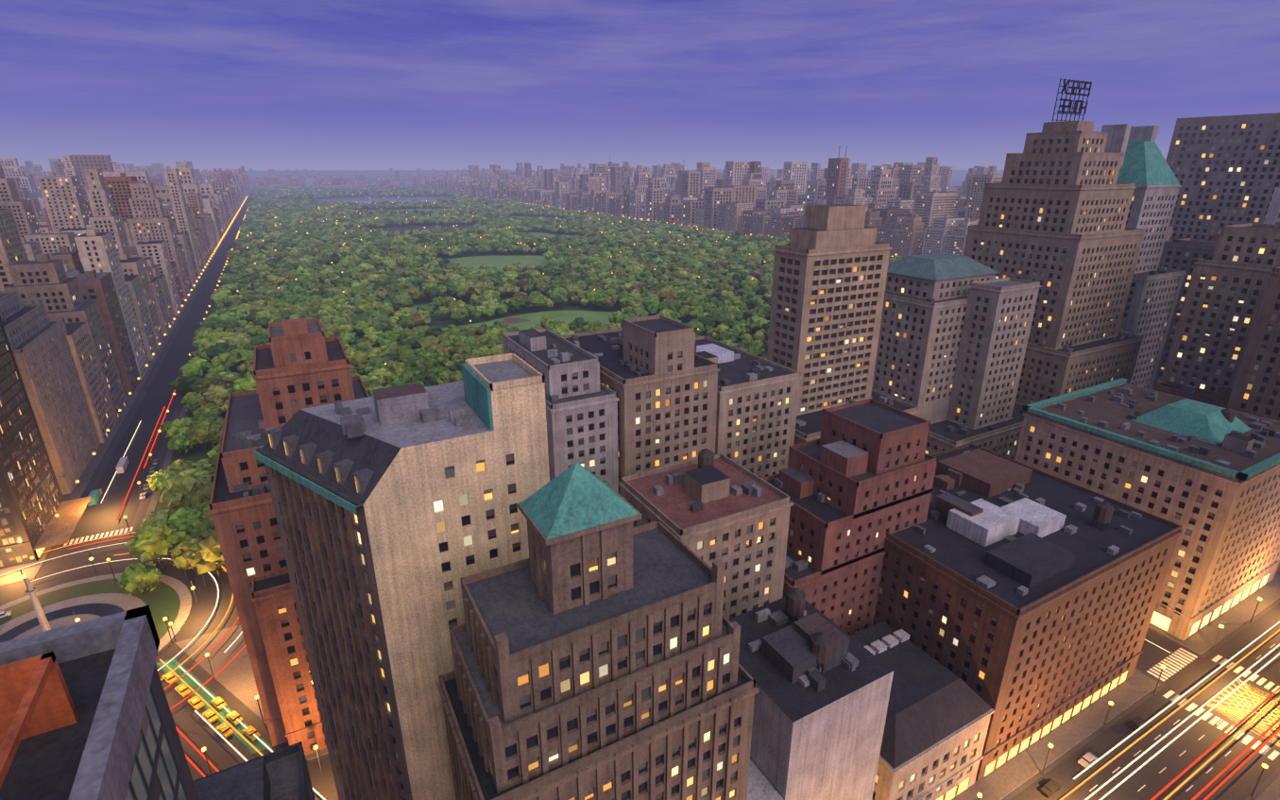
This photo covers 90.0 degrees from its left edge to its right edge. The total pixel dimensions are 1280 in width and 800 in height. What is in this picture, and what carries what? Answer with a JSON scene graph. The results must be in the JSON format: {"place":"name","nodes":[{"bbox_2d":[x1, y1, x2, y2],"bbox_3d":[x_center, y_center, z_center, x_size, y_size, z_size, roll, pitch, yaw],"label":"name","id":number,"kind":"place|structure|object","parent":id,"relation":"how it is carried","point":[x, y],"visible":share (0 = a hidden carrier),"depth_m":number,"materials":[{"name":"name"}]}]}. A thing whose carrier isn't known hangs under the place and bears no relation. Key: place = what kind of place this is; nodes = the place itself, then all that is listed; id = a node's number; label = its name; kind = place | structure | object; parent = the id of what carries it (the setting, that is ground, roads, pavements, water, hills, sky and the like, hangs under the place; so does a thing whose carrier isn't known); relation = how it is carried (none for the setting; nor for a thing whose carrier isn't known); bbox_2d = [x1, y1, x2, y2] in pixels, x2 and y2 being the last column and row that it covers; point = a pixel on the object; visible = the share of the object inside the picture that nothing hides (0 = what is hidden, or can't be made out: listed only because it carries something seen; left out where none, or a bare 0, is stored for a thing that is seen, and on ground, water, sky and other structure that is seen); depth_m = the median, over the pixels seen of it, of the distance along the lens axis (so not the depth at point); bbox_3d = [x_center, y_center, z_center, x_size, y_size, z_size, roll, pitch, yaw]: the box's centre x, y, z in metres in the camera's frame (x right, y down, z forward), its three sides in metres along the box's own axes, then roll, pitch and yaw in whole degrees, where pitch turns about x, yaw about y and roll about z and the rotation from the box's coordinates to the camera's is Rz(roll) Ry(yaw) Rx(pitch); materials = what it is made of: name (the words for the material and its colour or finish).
{"place":"outdoors","nodes":[
{"label":"outdoors","id":0,"kind":"place"},
{"bbox_2d":[154,170,768,513],"bbox_3d":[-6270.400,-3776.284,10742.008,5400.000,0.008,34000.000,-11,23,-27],"label":"park ground","id":1,"kind":"structure","parent":0,"point":[568,312],"depth_m":612.81,"materials":[{"name":"green plant"}]},
{"bbox_2d":[116,185,902,597],"bbox_3d":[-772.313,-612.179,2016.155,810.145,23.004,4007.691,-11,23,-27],"label":"park trees","id":2,"kind":"object","parent":1,"relation":"on","point":[660,268],"visible":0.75,"depth_m":634.81,"materials":[{"name":"green plant"}]},
{"bbox_2d":[0,0,1279,170],"label":"sky","id":3,"kind":"structure","parent":0,"point":[258,85],"materials":[{"name":"blue"}]},
{"bbox_2d":[0,169,1279,799],"bbox_3d":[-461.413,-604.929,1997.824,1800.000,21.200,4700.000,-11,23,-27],"label":"road","id":4,"kind":"structure","parent":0,"point":[64,599],"depth_m":171.10,"materials":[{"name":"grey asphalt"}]},
{"bbox_2d":[0,145,1003,443],"bbox_3d":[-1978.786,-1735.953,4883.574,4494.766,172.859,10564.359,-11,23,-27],"label":"city","id":5,"kind":"object","parent":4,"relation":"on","point":[104,257],"visible":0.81,"depth_m":896.12,"materials":[{"name":"grey concrete"}]},
{"bbox_2d":[0,456,1145,797],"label":"cars","id":6,"kind":"object","parent":4,"relation":"on","point":[1049,789],"visible":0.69,"depth_m":154.71,"materials":[{"name":"yellow metal"}]},
{"bbox_2d":[0,191,1279,799],"bbox_3d":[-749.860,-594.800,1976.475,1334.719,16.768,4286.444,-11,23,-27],"label":"light trails","id":7,"kind":"object","parent":4,"relation":"on","point":[950,794],"visible":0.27,"depth_m":153.61,"materials":[{"name":"multicoloured"}]},
{"bbox_2d":[0,78,1279,799],"bbox_3d":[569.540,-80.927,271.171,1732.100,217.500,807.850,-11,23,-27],"label":"buildings","id":8,"kind":"structure","parent":4,"relation":"on","point":[876,523],"depth_m":141.13,"materials":[{"name":"brown brick"}]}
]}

